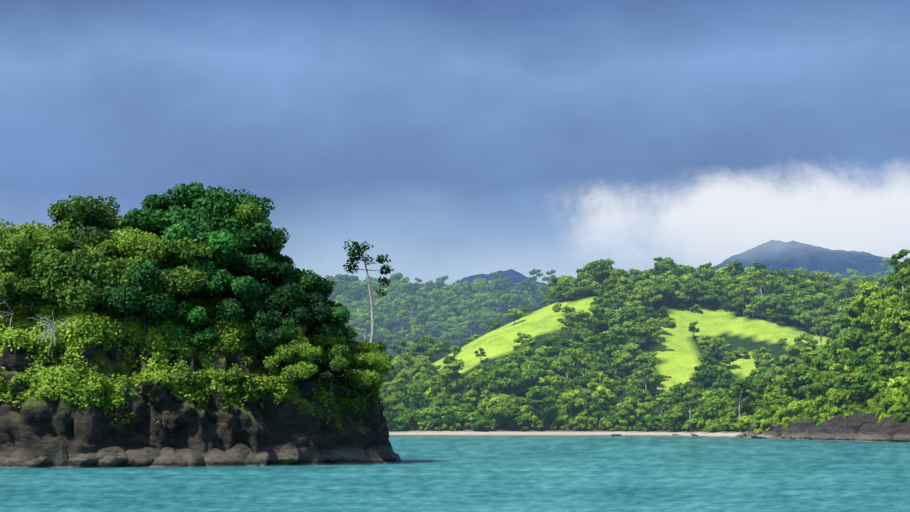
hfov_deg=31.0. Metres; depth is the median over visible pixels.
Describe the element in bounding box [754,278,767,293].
forest tree
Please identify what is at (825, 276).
forest tree
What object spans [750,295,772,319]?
forest tree
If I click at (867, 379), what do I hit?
forest tree
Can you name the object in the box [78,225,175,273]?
island tree
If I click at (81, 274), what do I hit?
island tree
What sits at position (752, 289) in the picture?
forest tree
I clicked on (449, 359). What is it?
meadow tree
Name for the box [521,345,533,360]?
forest tree
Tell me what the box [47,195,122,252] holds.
island tree
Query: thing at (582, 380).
forest tree
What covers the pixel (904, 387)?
forest tree
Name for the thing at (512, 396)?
forest tree
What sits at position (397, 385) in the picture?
forest tree
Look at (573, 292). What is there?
forest tree
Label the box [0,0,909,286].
sky
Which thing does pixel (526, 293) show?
forest tree
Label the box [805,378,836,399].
forest tree
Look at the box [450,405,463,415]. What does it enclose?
forest tree
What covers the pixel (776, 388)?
forest tree
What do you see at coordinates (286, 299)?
island tree
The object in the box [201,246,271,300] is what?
island tree
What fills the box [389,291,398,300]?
forest tree
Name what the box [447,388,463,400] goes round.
forest tree
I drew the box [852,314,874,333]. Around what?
forest tree
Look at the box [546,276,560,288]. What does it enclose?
forest tree
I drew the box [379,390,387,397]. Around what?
forest tree
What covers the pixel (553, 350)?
forest tree
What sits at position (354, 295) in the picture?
forest tree
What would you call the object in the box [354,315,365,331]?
forest tree
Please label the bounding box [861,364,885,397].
forest tree
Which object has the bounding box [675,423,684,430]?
shore bush
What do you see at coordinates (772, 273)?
forest tree
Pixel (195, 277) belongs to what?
island tree
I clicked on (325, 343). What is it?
island tree
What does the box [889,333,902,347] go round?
shore bush
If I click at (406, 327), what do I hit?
forest tree
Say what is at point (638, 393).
forest tree
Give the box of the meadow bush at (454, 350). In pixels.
[450,345,461,354]
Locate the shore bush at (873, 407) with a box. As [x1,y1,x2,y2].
[863,405,879,412]
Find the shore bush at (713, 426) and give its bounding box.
[708,420,720,432]
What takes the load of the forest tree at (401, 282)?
on the hill at (509, 320)
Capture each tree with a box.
[0,219,49,300]
[0,223,71,261]
[0,223,74,280]
[0,258,21,304]
[0,267,42,323]
[2,230,53,271]
[9,223,91,250]
[13,251,91,310]
[30,244,141,312]
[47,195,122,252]
[47,213,106,254]
[71,235,134,274]
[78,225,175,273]
[82,274,173,325]
[86,214,126,259]
[107,206,162,255]
[113,259,191,345]
[117,235,213,299]
[139,182,204,238]
[148,208,253,272]
[159,185,274,252]
[159,258,204,299]
[160,220,236,308]
[168,306,221,349]
[198,350,252,371]
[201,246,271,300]
[209,201,289,276]
[215,272,271,322]
[235,214,281,275]
[246,310,311,365]
[249,254,295,295]
[259,283,332,335]
[263,342,321,385]
[266,267,314,303]
[270,324,316,360]
[293,270,342,307]
[306,303,350,341]
[308,331,356,371]
[309,344,357,398]
[325,275,339,290]
[333,287,347,295]
[335,274,352,285]
[335,295,345,301]
[336,285,350,293]
[336,325,374,353]
[338,350,392,396]
[341,298,355,307]
[343,239,393,371]
[345,290,356,299]
[346,308,357,312]
[347,301,361,307]
[348,311,361,321]
[348,312,357,319]
[348,321,355,327]
[350,275,360,280]
[351,340,377,371]
[352,285,368,299]
[352,328,364,341]
[353,341,393,372]
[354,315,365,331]
[355,313,377,339]
[356,308,367,313]
[358,300,367,304]
[362,329,381,341]
[364,306,377,312]
[365,287,393,305]
[366,276,385,284]
[366,311,382,319]
[366,314,383,325]
[371,284,377,291]
[374,298,397,311]
[374,331,385,341]
[376,328,391,338]
[378,302,392,315]
[379,316,407,331]
[379,380,396,396]
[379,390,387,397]
[380,334,390,343]
[381,370,395,387]
[381,398,397,417]
[384,316,399,328]
[387,334,403,349]
[389,272,403,281]
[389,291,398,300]
[389,339,409,353]
[389,358,403,368]
[389,391,405,406]
[390,280,397,287]
[390,368,409,377]
[391,297,407,310]
[391,326,401,334]
[391,365,401,378]
[391,403,407,412]
[393,370,411,386]
[393,385,408,394]
[394,383,406,392]
[395,277,412,288]
[395,310,410,335]
[395,322,410,329]
[395,354,403,363]
[396,286,411,294]
[397,330,407,339]
[399,353,412,368]
[400,295,415,315]
[400,341,434,358]
[401,389,429,410]
[402,296,419,315]
[403,408,423,425]
[405,316,416,324]
[405,383,415,387]
[406,327,425,342]
[406,354,428,367]
[407,369,416,379]
[407,380,427,394]
[409,336,426,349]
[409,360,436,376]
[410,311,423,318]
[411,283,419,293]
[411,373,426,382]
[412,356,428,367]
[413,383,428,392]
[414,290,427,297]
[414,296,422,307]
[414,337,427,342]
[415,278,425,286]
[415,306,424,311]
[415,312,432,324]
[416,308,434,323]
[416,372,431,380]
[417,405,439,419]
[420,297,441,306]
[420,322,437,336]
[420,368,432,375]
[422,394,431,403]
[423,385,450,399]
[423,399,443,417]
[424,280,434,291]
[424,335,436,345]
[425,299,434,308]
[425,375,438,381]
[426,314,443,323]
[427,290,439,298]
[427,379,448,396]
[428,397,451,423]
[429,364,438,374]
[430,293,443,300]
[430,405,464,429]
[432,300,442,307]
[432,342,443,360]
[433,323,446,332]
[434,309,446,319]
[435,275,448,289]
[435,284,444,289]
[435,330,448,338]
[435,369,469,387]
[435,391,449,398]
[438,284,451,297]
[438,330,464,345]
[438,340,451,356]
[439,359,468,393]
[440,305,451,311]
[442,290,457,297]
[442,319,461,327]
[442,355,457,363]
[443,296,453,306]
[446,306,460,316]
[446,311,455,320]
[447,315,464,324]
[447,328,455,332]
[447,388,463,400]
[447,392,466,407]
[450,300,459,305]
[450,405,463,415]
[451,286,460,297]
[454,321,471,330]
[457,327,471,339]
[458,299,478,312]
[459,280,472,295]
[459,403,474,412]
[461,290,472,299]
[462,314,475,327]
[462,389,477,407]
[463,412,476,420]
[464,372,498,400]
[465,369,484,391]
[468,286,476,292]
[469,366,482,372]
[470,310,485,319]
[470,319,487,328]
[470,334,479,341]
[470,371,510,390]
[471,277,487,284]
[472,408,484,415]
[473,281,484,285]
[474,284,486,296]
[474,293,493,310]
[474,347,485,361]
[477,400,499,415]
[478,323,486,334]
[479,307,492,312]
[481,311,495,324]
[481,389,502,400]
[483,286,493,295]
[484,402,514,429]
[485,291,494,300]
[485,394,513,410]
[486,363,498,371]
[486,365,522,393]
[487,298,502,310]
[487,319,504,328]
[489,272,500,282]
[489,313,499,323]
[491,282,501,291]
[495,308,505,317]
[496,354,511,365]
[497,312,505,321]
[498,295,519,322]
[498,356,510,366]
[499,277,513,292]
[499,287,512,293]
[499,406,520,419]
[501,387,517,393]
[503,308,523,324]
[503,353,527,372]
[506,362,519,371]
[507,394,517,404]
[507,397,524,409]
[508,349,525,355]
[509,289,519,294]
[509,293,522,305]
[511,385,526,392]
[513,282,524,291]
[513,332,534,343]
[513,342,530,356]
[515,371,525,395]
[515,385,557,413]
[518,280,537,293]
[519,297,529,305]
[519,403,544,428]
[520,305,531,311]
[520,361,533,368]
[520,365,552,389]
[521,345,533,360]
[521,364,545,377]
[523,290,533,298]
[524,385,539,397]
[525,362,538,369]
[526,269,543,284]
[527,294,537,309]
[527,355,549,365]
[528,297,539,307]
[529,289,543,299]
[532,345,549,356]
[536,351,548,357]
[536,374,574,396]
[538,292,552,300]
[538,364,553,376]
[539,285,550,292]
[540,331,566,354]
[541,286,565,298]
[541,298,555,306]
[541,405,567,421]
[542,270,555,283]
[544,287,557,298]
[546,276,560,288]
[547,346,556,356]
[548,355,567,369]
[550,364,562,375]
[551,277,568,300]
[551,285,561,301]
[551,341,567,350]
[551,357,567,367]
[553,361,564,373]
[554,281,571,296]
[555,340,572,352]
[557,313,579,335]
[557,389,585,414]
[558,347,577,377]
[559,286,572,301]
[559,319,576,340]
[559,392,573,407]
[562,291,571,300]
[565,366,582,379]
[567,287,578,299]
[567,310,591,327]
[567,352,586,374]
[568,339,582,348]
[570,270,593,293]
[572,325,593,341]
[572,347,586,356]
[572,375,589,388]
[573,385,589,397]
[575,277,584,296]
[576,260,599,273]
[576,278,595,295]
[576,335,602,348]
[576,401,600,416]
[578,350,607,368]
[579,359,601,370]
[579,394,600,417]
[579,411,590,419]
[580,368,603,382]
[582,345,600,355]
[582,382,603,401]
[583,305,605,334]
[585,281,599,291]
[586,364,600,377]
[589,399,612,417]
[590,263,609,283]
[590,297,603,307]
[591,312,606,327]
[591,385,616,405]
[592,258,614,270]
[592,372,607,383]
[596,277,615,295]
[596,293,613,307]
[596,391,607,400]
[597,269,611,280]
[597,363,616,379]
[598,332,609,347]
[598,351,608,359]
[602,325,630,344]
[602,377,627,404]
[603,295,623,306]
[603,343,621,357]
[604,307,615,315]
[605,288,626,322]
[605,311,614,320]
[606,318,614,327]
[607,269,627,284]
[607,350,620,361]
[607,405,621,414]
[608,338,636,351]
[610,357,627,370]
[610,368,619,376]
[612,375,624,386]
[613,269,633,281]
[613,319,628,331]
[613,352,626,360]
[615,276,635,289]
[616,285,632,299]
[616,306,646,333]
[617,292,628,305]
[617,366,632,375]
[617,403,636,421]
[619,302,641,317]
[620,321,638,337]
[620,386,652,401]
[621,342,645,357]
[621,396,639,410]
[622,352,633,363]
[623,294,644,306]
[623,375,632,384]
[623,378,648,392]
[627,355,651,373]
[627,389,648,408]
[628,390,652,402]
[629,269,644,282]
[629,336,643,352]
[632,370,654,387]
[633,279,653,294]
[633,285,662,305]
[633,319,656,346]
[633,356,646,368]
[636,351,661,366]
[636,402,657,419]
[638,363,651,389]
[639,331,656,349]
[640,323,664,348]
[642,272,650,279]
[642,306,660,319]
[649,258,677,275]
[649,274,666,289]
[649,318,660,339]
[649,367,659,377]
[650,377,660,390]
[650,390,674,412]
[651,262,670,274]
[651,315,666,326]
[652,397,668,416]
[653,257,665,268]
[654,280,674,297]
[654,282,675,305]
[657,290,675,304]
[659,270,676,283]
[661,402,693,424]
[664,404,674,413]
[668,274,681,295]
[668,383,701,403]
[669,265,693,276]
[671,395,687,413]
[672,291,689,308]
[673,263,695,272]
[674,381,694,401]
[675,277,690,290]
[676,283,690,303]
[679,392,699,430]
[680,279,701,306]
[680,408,697,421]
[681,273,693,283]
[682,265,700,274]
[688,321,699,334]
[688,381,702,392]
[689,371,707,382]
[689,387,710,399]
[692,283,708,307]
[693,274,705,280]
[694,354,725,371]
[695,366,720,386]
[695,397,706,408]
[696,289,713,307]
[697,262,714,280]
[697,280,718,291]
[697,402,715,418]
[698,268,708,281]
[700,340,712,352]
[702,345,711,354]
[702,347,719,358]
[702,390,719,401]
[704,290,718,301]
[708,388,731,405]
[708,397,734,417]
[709,277,722,289]
[709,337,730,360]
[711,285,718,294]
[712,375,734,386]
[713,366,734,382]
[714,371,736,389]
[716,266,735,276]
[717,269,731,276]
[717,283,739,310]
[719,274,730,281]
[720,281,729,292]
[720,396,741,421]
[721,356,732,368]
[724,351,735,368]
[726,260,746,276]
[726,407,742,421]
[728,378,751,418]
[729,275,741,283]
[729,296,747,315]
[732,380,754,400]
[733,416,750,427]
[736,275,747,287]
[736,281,749,314]
[739,290,758,303]
[740,398,763,416]
[741,389,762,406]
[744,266,754,271]
[744,275,754,284]
[744,304,760,316]
[746,287,760,295]
[746,369,757,381]
[747,268,774,312]
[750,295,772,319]
[751,347,776,359]
[751,366,766,382]
[751,379,775,399]
[753,261,770,271]
[753,353,762,367]
[753,371,781,390]
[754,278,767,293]
[754,408,766,418]
[756,353,773,368]
[757,268,777,280]
[759,279,786,294]
[760,404,784,421]
[762,283,776,295]
[762,293,775,309]
[762,385,774,395]
[762,386,784,400]
[762,391,787,407]
[763,358,784,368]
[763,375,787,388]
[764,308,773,317]
[765,405,797,425]
[766,287,776,308]
[766,366,775,371]
[766,366,788,375]
[768,368,786,376]
[769,293,792,319]
[769,397,787,407]
[771,305,786,324]
[773,287,789,297]
[774,355,784,367]
[775,268,790,277]
[776,300,790,322]
[776,363,817,399]
[777,276,787,282]
[779,345,807,368]
[781,283,799,295]
[781,400,808,416]
[782,394,798,404]
[784,286,798,299]
[785,279,797,284]
[786,276,800,284]
[787,305,805,325]
[790,269,800,276]
[792,296,810,324]
[793,291,812,303]
[793,310,814,331]
[793,334,812,346]
[793,352,812,366]
[795,266,808,272]
[795,281,811,290]
[795,369,817,394]
[797,272,817,282]
[797,298,811,327]
[800,297,821,316]
[800,347,820,362]
[803,289,811,296]
[803,372,837,399]
[804,279,825,292]
[804,293,833,314]
[804,339,819,349]
[805,377,821,396]
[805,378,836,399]
[805,399,818,415]
[807,308,828,324]
[808,361,815,368]
[809,280,822,294]
[809,401,828,421]
[810,316,828,346]
[810,321,827,334]
[811,351,831,371]
[814,387,843,412]
[815,270,832,284]
[817,282,835,294]
[817,295,834,305]
[817,338,841,356]
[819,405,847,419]
[820,363,843,378]
[820,388,864,412]
[821,309,835,318]
[822,272,842,279]
[823,341,840,350]
[824,353,842,367]
[826,317,836,338]
[827,293,838,302]
[828,280,838,285]
[828,322,845,336]
[828,326,867,355]
[831,300,850,311]
[833,284,854,298]
[833,316,843,324]
[834,355,860,373]
[834,371,856,389]
[836,307,847,316]
[836,348,854,363]
[836,363,866,382]
[837,278,854,297]
[840,307,870,328]
[841,404,856,413]
[843,305,855,318]
[844,349,875,385]
[846,268,860,280]
[848,281,886,331]
[850,366,871,384]
[850,372,880,398]
[851,335,875,347]
[851,385,866,400]
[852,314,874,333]
[854,283,862,293]
[858,276,868,283]
[858,297,882,340]
[861,304,868,316]
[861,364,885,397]
[864,290,889,315]
[866,320,883,337]
[867,391,902,418]
[869,363,896,381]
[871,378,887,396]
[872,276,889,286]
[873,294,907,326]
[874,387,888,401]
[875,287,901,299]
[876,274,901,288]
[879,257,894,274]
[880,307,909,332]
[883,268,898,279]
[883,300,909,332]
[886,374,909,396]
[889,249,909,293]
[890,265,909,286]
[892,396,908,411]
[893,362,909,377]
[894,257,909,275]
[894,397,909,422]
[897,378,909,393]
[898,259,909,269]
[899,325,909,338]
[902,284,909,303]
[902,342,909,352]
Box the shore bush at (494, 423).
[489,414,498,425]
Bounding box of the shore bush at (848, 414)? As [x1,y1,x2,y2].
[843,411,855,417]
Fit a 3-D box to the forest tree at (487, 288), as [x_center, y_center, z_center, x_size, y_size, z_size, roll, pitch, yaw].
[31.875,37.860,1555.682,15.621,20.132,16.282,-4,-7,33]
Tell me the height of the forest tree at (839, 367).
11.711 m
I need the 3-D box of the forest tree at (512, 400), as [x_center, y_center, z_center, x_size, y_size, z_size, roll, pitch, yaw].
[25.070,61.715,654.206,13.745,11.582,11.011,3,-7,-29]
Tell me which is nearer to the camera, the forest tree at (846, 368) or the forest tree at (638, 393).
the forest tree at (846, 368)
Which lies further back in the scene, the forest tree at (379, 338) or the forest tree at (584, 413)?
the forest tree at (379, 338)
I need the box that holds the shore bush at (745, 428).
[738,421,749,431]
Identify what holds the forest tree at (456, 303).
on the hill at (509, 320)
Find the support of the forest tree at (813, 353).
on the mainland at (678, 349)
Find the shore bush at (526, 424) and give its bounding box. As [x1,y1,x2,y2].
[509,413,531,427]
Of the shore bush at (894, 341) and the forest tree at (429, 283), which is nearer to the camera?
the shore bush at (894, 341)
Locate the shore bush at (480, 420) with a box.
[472,414,490,430]
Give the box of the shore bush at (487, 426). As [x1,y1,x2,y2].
[483,419,497,429]
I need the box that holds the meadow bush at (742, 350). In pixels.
[732,347,750,357]
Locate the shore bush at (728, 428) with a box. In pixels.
[722,422,734,431]
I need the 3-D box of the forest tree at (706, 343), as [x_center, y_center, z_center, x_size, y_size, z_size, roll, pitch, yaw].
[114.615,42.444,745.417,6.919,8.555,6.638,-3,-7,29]
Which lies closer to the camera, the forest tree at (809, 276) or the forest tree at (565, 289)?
the forest tree at (565, 289)
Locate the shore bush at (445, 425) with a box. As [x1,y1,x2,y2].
[441,417,455,429]
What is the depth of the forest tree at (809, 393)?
533.62 m
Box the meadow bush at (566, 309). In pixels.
[562,305,575,313]
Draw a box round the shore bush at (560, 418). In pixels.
[550,414,570,429]
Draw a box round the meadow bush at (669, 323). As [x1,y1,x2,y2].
[662,317,675,326]
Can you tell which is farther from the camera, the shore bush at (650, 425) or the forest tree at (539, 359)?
the forest tree at (539, 359)
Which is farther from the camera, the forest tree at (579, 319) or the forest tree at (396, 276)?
the forest tree at (396, 276)
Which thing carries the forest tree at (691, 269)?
on the mainland at (678, 349)
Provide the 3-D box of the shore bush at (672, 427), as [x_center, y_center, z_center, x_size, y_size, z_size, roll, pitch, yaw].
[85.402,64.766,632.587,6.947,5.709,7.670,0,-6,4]
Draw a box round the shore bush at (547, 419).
[535,413,550,429]
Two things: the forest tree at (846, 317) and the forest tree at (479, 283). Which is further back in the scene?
the forest tree at (479, 283)
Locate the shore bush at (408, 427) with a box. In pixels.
[404,422,412,429]
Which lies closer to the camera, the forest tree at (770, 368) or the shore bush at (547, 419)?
the shore bush at (547, 419)
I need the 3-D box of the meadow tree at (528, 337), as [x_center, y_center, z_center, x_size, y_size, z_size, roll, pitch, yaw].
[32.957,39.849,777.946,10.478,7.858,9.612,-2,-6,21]
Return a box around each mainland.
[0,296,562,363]
[387,290,909,438]
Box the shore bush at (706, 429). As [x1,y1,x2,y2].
[705,419,716,431]
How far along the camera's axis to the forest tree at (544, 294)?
869.20 m
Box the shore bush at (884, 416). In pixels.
[878,412,889,420]
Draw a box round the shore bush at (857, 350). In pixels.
[855,346,867,352]
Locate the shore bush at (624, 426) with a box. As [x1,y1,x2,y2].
[613,419,631,430]
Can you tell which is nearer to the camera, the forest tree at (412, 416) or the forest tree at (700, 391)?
the forest tree at (412, 416)
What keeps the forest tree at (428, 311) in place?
on the hill at (509, 320)
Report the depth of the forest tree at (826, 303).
795.39 m
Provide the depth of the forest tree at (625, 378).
702.30 m
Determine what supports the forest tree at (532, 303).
on the hill at (509, 320)
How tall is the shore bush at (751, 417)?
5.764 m
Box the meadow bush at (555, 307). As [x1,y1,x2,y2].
[552,303,561,310]
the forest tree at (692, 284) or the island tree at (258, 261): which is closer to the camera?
the island tree at (258, 261)
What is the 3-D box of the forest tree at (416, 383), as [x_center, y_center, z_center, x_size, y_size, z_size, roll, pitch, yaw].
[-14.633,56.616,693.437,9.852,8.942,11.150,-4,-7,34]
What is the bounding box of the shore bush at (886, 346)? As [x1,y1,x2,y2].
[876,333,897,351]
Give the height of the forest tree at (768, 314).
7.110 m
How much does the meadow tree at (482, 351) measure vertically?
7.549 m
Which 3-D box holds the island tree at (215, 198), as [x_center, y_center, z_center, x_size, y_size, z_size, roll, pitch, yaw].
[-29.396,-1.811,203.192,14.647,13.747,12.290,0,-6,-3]
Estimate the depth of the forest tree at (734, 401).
597.87 m
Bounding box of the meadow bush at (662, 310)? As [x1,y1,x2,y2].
[657,306,668,316]
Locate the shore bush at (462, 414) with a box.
[459,411,468,425]
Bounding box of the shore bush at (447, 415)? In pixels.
[439,413,458,428]
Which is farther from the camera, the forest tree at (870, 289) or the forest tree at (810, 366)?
the forest tree at (810, 366)
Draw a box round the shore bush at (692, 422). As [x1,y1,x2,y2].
[683,418,698,430]
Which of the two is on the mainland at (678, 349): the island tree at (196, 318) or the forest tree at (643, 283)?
the forest tree at (643, 283)
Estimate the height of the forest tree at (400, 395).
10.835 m
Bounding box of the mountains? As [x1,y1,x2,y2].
[333,240,894,297]
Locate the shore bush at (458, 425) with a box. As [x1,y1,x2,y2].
[451,422,462,430]
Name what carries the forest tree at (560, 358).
on the mainland at (678, 349)
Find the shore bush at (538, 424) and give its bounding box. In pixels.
[530,419,544,429]
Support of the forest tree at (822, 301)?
on the mainland at (678, 349)
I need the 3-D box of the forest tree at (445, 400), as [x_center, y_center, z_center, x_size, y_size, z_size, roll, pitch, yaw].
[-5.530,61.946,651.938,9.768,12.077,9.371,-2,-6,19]
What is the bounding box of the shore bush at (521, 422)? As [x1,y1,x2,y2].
[508,417,528,430]
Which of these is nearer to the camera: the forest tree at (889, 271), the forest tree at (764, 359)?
the forest tree at (764, 359)
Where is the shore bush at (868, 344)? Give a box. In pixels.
[859,341,875,351]
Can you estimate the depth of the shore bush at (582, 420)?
642.69 m
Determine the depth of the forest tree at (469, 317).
1434.93 m
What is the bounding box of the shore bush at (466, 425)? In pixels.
[462,416,481,428]
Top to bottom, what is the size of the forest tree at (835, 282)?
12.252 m
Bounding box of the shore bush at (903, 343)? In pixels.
[898,336,909,353]
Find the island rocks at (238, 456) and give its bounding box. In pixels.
[20,444,395,467]
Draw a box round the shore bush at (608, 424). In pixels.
[599,421,613,430]
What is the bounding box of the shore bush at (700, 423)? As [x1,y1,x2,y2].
[696,416,711,429]
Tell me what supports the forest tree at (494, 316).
on the hill at (509, 320)
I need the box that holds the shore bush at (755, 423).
[750,419,760,429]
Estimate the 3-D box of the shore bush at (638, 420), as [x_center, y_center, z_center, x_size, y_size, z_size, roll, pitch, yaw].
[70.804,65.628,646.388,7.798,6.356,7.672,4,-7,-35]
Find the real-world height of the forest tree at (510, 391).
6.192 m
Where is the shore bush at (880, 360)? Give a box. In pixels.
[874,356,885,364]
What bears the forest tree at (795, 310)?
on the mainland at (678, 349)
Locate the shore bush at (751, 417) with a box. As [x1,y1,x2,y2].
[742,415,754,424]
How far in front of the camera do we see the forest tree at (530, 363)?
709.98 m
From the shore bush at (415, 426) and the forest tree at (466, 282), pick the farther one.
the forest tree at (466, 282)
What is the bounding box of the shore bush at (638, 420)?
[628,416,644,426]
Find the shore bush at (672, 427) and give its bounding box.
[668,419,680,430]
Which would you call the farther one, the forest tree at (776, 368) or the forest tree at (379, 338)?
the forest tree at (379, 338)
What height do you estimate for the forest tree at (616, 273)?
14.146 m
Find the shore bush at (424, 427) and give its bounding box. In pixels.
[417,422,427,429]
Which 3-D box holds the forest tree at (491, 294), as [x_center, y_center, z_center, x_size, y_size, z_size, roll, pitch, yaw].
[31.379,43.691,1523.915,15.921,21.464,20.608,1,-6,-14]
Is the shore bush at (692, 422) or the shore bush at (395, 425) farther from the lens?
the shore bush at (395, 425)
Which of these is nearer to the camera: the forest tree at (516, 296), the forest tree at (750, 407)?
the forest tree at (750, 407)
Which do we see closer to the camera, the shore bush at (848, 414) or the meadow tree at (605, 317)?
the shore bush at (848, 414)
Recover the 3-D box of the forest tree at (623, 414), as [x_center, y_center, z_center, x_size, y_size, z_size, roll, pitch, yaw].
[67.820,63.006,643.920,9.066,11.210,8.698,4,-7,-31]
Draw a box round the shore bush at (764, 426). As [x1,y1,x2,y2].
[753,418,772,434]
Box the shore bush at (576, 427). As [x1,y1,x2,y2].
[565,420,578,430]
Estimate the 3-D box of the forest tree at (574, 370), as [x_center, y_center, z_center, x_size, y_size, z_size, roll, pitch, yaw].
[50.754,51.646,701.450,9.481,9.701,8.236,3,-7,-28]
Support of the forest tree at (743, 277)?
on the mainland at (678, 349)
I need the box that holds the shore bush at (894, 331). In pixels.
[889,328,899,334]
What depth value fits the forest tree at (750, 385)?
598.80 m
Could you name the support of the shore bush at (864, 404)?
on the mainland at (678, 349)
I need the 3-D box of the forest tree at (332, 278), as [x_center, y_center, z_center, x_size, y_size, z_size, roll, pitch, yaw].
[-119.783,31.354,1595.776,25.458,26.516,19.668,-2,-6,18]
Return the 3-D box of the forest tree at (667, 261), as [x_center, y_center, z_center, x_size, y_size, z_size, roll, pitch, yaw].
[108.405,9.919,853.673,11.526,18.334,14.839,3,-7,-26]
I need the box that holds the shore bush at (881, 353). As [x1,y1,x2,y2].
[873,350,888,361]
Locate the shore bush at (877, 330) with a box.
[872,326,886,341]
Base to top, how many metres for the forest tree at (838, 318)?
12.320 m
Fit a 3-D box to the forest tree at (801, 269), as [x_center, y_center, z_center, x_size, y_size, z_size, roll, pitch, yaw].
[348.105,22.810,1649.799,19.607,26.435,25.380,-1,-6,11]
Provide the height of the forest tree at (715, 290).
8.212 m
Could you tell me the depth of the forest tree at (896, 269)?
554.16 m
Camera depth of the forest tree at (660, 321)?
779.71 m
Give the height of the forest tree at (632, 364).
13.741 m
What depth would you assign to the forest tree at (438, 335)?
1393.58 m
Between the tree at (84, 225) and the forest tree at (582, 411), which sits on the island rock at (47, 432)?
the tree at (84, 225)
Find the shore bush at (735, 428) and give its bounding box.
[729,420,748,431]
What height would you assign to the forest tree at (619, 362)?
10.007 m
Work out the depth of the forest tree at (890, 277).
579.36 m
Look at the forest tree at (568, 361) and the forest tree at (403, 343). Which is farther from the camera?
the forest tree at (403, 343)
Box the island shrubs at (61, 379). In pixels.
[0,291,385,432]
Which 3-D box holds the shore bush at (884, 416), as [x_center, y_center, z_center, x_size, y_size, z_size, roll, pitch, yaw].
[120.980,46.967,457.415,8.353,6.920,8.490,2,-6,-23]
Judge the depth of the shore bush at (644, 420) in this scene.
639.91 m
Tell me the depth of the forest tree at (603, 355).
732.31 m
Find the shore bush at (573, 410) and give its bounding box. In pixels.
[567,408,577,415]
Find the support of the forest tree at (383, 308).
on the hill at (509, 320)
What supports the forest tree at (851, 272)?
on the hill at (509, 320)
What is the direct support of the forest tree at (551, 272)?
on the hill at (509, 320)
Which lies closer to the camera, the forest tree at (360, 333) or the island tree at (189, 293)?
the island tree at (189, 293)
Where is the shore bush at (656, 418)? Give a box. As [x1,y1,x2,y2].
[652,413,660,421]
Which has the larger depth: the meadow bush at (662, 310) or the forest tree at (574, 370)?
the meadow bush at (662, 310)
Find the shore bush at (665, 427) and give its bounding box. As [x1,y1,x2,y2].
[661,422,670,430]
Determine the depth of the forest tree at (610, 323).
774.64 m
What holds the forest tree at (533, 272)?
on the hill at (509, 320)
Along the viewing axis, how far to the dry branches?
182.84 m
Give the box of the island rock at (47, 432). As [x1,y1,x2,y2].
[0,326,392,467]
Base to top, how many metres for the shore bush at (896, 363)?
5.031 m
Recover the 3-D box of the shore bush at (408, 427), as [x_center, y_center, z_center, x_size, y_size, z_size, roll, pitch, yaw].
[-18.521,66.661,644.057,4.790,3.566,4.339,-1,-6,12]
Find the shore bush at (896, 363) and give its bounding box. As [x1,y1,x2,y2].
[888,361,903,374]
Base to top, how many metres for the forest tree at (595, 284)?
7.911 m
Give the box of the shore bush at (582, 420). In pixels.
[571,415,592,429]
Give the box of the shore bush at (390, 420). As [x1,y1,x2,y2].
[386,414,402,426]
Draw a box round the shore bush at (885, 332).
[878,327,896,344]
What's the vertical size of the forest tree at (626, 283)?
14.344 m
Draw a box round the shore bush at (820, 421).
[817,417,825,425]
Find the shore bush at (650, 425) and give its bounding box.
[642,422,656,431]
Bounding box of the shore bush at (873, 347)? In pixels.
[867,344,879,352]
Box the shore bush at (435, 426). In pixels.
[425,418,442,430]
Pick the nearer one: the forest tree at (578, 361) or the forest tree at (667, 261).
the forest tree at (578, 361)
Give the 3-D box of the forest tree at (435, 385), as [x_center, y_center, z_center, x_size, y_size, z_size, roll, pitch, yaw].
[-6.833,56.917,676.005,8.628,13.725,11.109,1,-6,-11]
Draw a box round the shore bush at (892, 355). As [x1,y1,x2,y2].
[883,351,896,363]
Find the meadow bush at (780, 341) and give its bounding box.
[777,338,786,344]
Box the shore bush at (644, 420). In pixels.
[639,417,656,430]
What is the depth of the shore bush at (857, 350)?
533.91 m
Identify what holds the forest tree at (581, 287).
on the mainland at (678, 349)
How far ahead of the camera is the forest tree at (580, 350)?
732.48 m
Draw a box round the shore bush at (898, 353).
[896,341,909,355]
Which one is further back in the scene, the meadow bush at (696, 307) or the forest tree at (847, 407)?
the meadow bush at (696, 307)
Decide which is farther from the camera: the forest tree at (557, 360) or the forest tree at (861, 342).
the forest tree at (557, 360)
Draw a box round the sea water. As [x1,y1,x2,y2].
[0,436,909,511]
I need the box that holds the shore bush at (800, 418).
[796,416,805,423]
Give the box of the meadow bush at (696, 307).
[690,304,702,312]
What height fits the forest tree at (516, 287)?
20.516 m
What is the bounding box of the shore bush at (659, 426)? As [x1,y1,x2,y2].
[655,421,661,429]
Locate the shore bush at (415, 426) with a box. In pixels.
[413,420,422,428]
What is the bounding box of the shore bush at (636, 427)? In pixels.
[633,422,643,430]
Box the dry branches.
[0,293,134,354]
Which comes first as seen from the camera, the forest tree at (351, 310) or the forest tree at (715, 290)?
the forest tree at (715, 290)
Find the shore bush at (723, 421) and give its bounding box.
[716,416,732,431]
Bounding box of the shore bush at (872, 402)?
[860,398,878,411]
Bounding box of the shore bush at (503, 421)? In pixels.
[497,417,513,426]
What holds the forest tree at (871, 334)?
on the mainland at (678, 349)
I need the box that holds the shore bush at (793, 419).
[782,416,798,428]
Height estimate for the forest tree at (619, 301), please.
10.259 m
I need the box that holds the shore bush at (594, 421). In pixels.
[589,417,599,429]
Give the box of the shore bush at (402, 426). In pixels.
[388,417,409,430]
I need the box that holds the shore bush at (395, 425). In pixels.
[388,422,399,430]
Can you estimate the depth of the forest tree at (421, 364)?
732.12 m
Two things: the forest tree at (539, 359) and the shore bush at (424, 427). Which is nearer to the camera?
the shore bush at (424, 427)
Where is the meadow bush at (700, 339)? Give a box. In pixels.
[696,335,708,344]
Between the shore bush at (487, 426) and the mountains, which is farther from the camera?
the mountains
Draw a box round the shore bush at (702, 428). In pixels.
[700,421,706,430]
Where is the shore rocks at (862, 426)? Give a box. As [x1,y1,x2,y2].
[611,408,909,441]
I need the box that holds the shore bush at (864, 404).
[857,399,867,409]
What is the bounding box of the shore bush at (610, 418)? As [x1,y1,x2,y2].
[598,414,619,428]
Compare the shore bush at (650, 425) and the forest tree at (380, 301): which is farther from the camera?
the forest tree at (380, 301)

